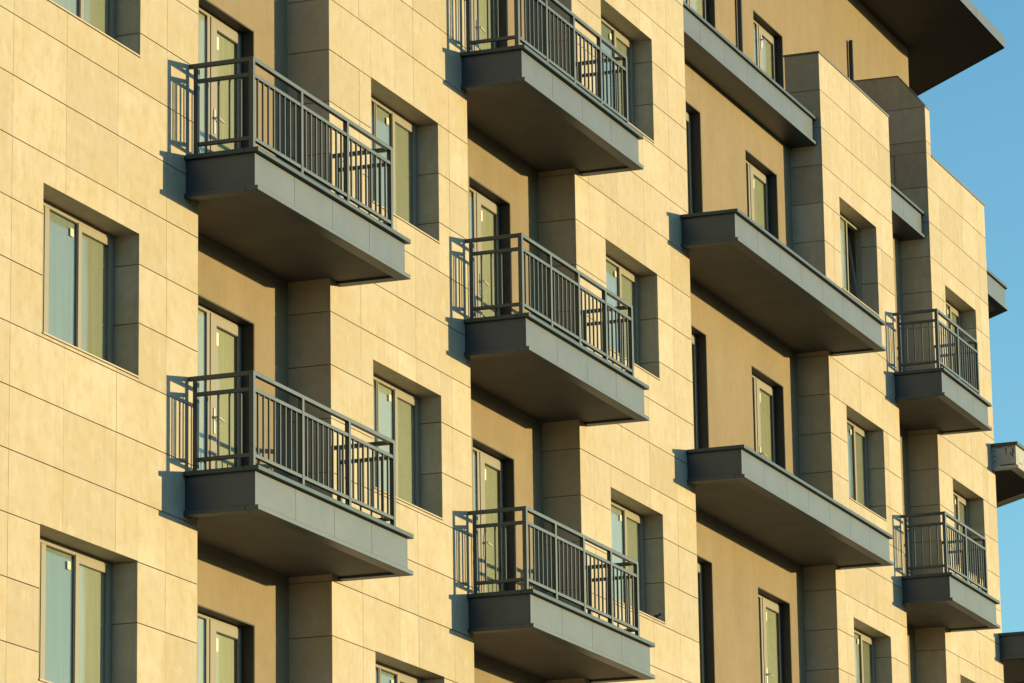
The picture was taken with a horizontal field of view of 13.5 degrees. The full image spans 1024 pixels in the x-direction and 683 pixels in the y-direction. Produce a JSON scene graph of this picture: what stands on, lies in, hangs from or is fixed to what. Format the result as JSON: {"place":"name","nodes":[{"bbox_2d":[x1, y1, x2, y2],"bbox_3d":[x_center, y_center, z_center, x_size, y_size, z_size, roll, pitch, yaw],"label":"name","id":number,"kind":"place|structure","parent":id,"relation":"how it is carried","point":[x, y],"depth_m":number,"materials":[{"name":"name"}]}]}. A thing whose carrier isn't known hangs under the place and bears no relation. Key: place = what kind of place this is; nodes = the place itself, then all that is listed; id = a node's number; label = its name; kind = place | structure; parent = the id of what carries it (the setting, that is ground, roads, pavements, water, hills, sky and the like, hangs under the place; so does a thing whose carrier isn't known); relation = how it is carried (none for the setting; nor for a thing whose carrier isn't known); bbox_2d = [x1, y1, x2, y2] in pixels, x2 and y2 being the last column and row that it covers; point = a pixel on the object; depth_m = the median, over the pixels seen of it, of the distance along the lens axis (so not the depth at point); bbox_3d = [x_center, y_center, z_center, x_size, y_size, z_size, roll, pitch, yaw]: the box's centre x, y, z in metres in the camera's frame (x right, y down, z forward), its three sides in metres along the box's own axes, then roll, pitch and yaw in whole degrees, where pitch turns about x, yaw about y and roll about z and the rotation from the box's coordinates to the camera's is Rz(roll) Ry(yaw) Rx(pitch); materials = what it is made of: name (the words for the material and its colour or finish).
{"place":"outdoors","nodes":[
{"label":"outdoors","id":0,"kind":"place"},
{"bbox_2d":[0,0,1023,682],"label":"apartment building","id":1,"kind":"structure","parent":0,"point":[464,340],"depth_m":51.75,"materials":[{"name":"stone"}]},
{"bbox_2d":[38,536,111,682],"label":"window","id":2,"kind":"structure","parent":1,"relation":"in","point":[75,588],"depth_m":41.39,"materials":[{"name":"brown"}]},
{"bbox_2d":[42,199,139,377],"bbox_3d":[-4.218,-0.557,41.889,0.355,1.472,2.075,-6,-14,20],"label":"window","id":3,"kind":"structure","parent":1,"relation":"in","point":[78,275],"depth_m":42.18,"materials":[{"name":"brown"}]},
{"bbox_2d":[47,0,140,57],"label":"window","id":4,"kind":"structure","parent":1,"relation":"in","point":[100,15],"depth_m":43.14,"materials":[{"name":"brown"}]},
{"bbox_2d":[197,604,253,682],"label":"balcony door","id":5,"kind":"structure","parent":1,"relation":"in","point":[225,643],"depth_m":45.47,"materials":[{"name":"brown"}]},
{"bbox_2d":[198,295,253,469],"bbox_3d":[-3.127,0.740,45.793,0.216,2.211,1.428,-6,-14,20],"label":"balcony door","id":6,"kind":"structure","parent":1,"relation":"in","point":[225,338],"depth_m":46.15,"materials":[{"name":"brown"}]},
{"bbox_2d":[199,0,253,152],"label":"balcony door","id":7,"kind":"structure","parent":1,"relation":"in","point":[221,37],"depth_m":46.93,"materials":[{"name":"brown"}]},
{"bbox_2d":[375,661,421,682],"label":"window","id":8,"kind":"structure","parent":1,"relation":"in","point":[384,673],"depth_m":48.74,"materials":[{"name":"brown"}]},
{"bbox_2d":[371,95,439,243],"bbox_3d":[-1.379,-2.061,49.965,0.355,1.472,2.033,-6,-14,20],"label":"window","id":9,"kind":"structure","parent":1,"relation":"in","point":[387,125],"depth_m":50.49,"materials":[{"name":"brown"}]},
{"bbox_2d":[373,374,443,519],"bbox_3d":[-1.330,1.148,49.197,0.355,1.472,2.033,-6,-14,20],"label":"window","id":10,"kind":"structure","parent":1,"relation":"in","point":[396,411],"depth_m":49.67,"materials":[{"name":"brown"}]},
{"bbox_2d":[471,0,506,50],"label":"balcony door","id":11,"kind":"structure","parent":1,"relation":"in","point":[482,3],"depth_m":54.96,"materials":[{"name":"brown"}]},
{"bbox_2d":[469,176,511,317],"bbox_3d":[-0.364,-0.808,53.678,0.216,2.211,1.408,-6,-14,20],"label":"balcony door","id":12,"kind":"structure","parent":1,"relation":"in","point":[489,212],"depth_m":54.17,"materials":[{"name":"brown"}]},
{"bbox_2d":[473,438,515,592],"bbox_3d":[-0.315,2.401,52.910,0.216,2.211,1.408,-6,-14,20],"label":"balcony door","id":13,"kind":"structure","parent":1,"relation":"in","point":[493,470],"depth_m":53.40,"materials":[{"name":"brown"}]},
{"bbox_2d":[601,16,654,142],"bbox_3d":[1.396,-3.601,57.881,0.355,1.472,2.046,-6,-14,20],"label":"window","id":14,"kind":"structure","parent":1,"relation":"in","point":[609,32],"depth_m":58.43,"materials":[{"name":"brown"}]},
{"bbox_2d":[606,255,660,380],"bbox_3d":[1.446,-0.392,57.113,0.355,1.472,2.046,-6,-14,20],"label":"window","id":15,"kind":"structure","parent":1,"relation":"in","point":[620,280],"depth_m":57.64,"materials":[{"name":"brown"}]},
{"bbox_2d":[610,500,665,623],"bbox_3d":[1.495,2.816,56.345,0.355,1.472,2.046,-6,-14,20],"label":"window","id":16,"kind":"structure","parent":1,"relation":"in","point":[627,526],"depth_m":56.85,"materials":[{"name":"brown"}]},
{"bbox_2d":[686,101,702,213],"bbox_3d":[2.360,-2.380,61.463,0.216,2.211,1.508,-6,-14,20],"label":"balcony door","id":17,"kind":"structure","parent":1,"relation":"in","point":[693,130],"depth_m":62.18,"materials":[{"name":"brown"}]},
{"bbox_2d":[684,0,714,27],"bbox_3d":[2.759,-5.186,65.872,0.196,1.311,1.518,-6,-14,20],"label":"balcony door","id":18,"kind":"structure","parent":1,"relation":"in","point":[705,8],"depth_m":66.50,"materials":[{"name":"brown"}]},
{"bbox_2d":[691,325,708,448],"bbox_3d":[2.409,0.829,60.694,0.216,2.211,1.508,-6,-14,20],"label":"balcony door","id":19,"kind":"structure","parent":1,"relation":"in","point":[699,360],"depth_m":61.40,"materials":[{"name":"brown"}]},
{"bbox_2d":[697,555,714,682],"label":"balcony door","id":20,"kind":"structure","parent":1,"relation":"in","point":[704,567],"depth_m":60.62,"materials":[{"name":"brown"}]},
{"bbox_2d":[745,149,778,239],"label":"balcony door","id":21,"kind":"structure","parent":1,"relation":"in","point":[761,182],"depth_m":65.39,"materials":[{"name":"brown"}]},
{"bbox_2d":[751,365,785,469],"bbox_3d":[3.709,1.597,63.984,0.216,2.211,1.548,-6,-14,20],"label":"balcony door","id":22,"kind":"structure","parent":1,"relation":"in","point":[767,394],"depth_m":64.60,"materials":[{"name":"brown"}]},
{"bbox_2d":[753,10,783,88],"bbox_3d":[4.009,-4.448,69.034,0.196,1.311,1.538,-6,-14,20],"label":"balcony door","id":23,"kind":"structure","parent":1,"relation":"in","point":[768,50],"depth_m":69.51,"materials":[{"name":"brown"}]},
{"bbox_2d":[758,587,791,682],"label":"balcony door","id":24,"kind":"structure","parent":1,"relation":"in","point":[774,612],"depth_m":63.80,"materials":[{"name":"brown"}]},
{"bbox_2d":[840,213,879,316],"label":"window","id":25,"kind":"structure","parent":1,"relation":"in","point":[846,251],"depth_m":68.51,"materials":[{"name":"brown"}]},
{"bbox_2d":[854,628,875,682],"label":"window","id":26,"kind":"structure","parent":1,"relation":"in","point":[863,643],"depth_m":66.78,"materials":[{"name":"brown"}]},
{"bbox_2d":[847,418,887,521],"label":"window","id":27,"kind":"structure","parent":1,"relation":"in","point":[856,436],"depth_m":67.50,"materials":[{"name":"brown"}]},
{"bbox_2d":[945,301,961,376],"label":"window","id":28,"kind":"structure","parent":1,"relation":"in","point":[952,313],"depth_m":73.84,"materials":[{"name":"brown"}]},
{"bbox_2d":[953,490,982,581],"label":"window","id":29,"kind":"structure","parent":1,"relation":"in","point":[961,513],"depth_m":73.11,"materials":[{"name":"brown"}]},
{"bbox_2d":[918,0,1023,632],"label":"sky","id":30,"kind":"structure","parent":0,"point":[976,115],"materials":[{"name":"blue"}]}
]}

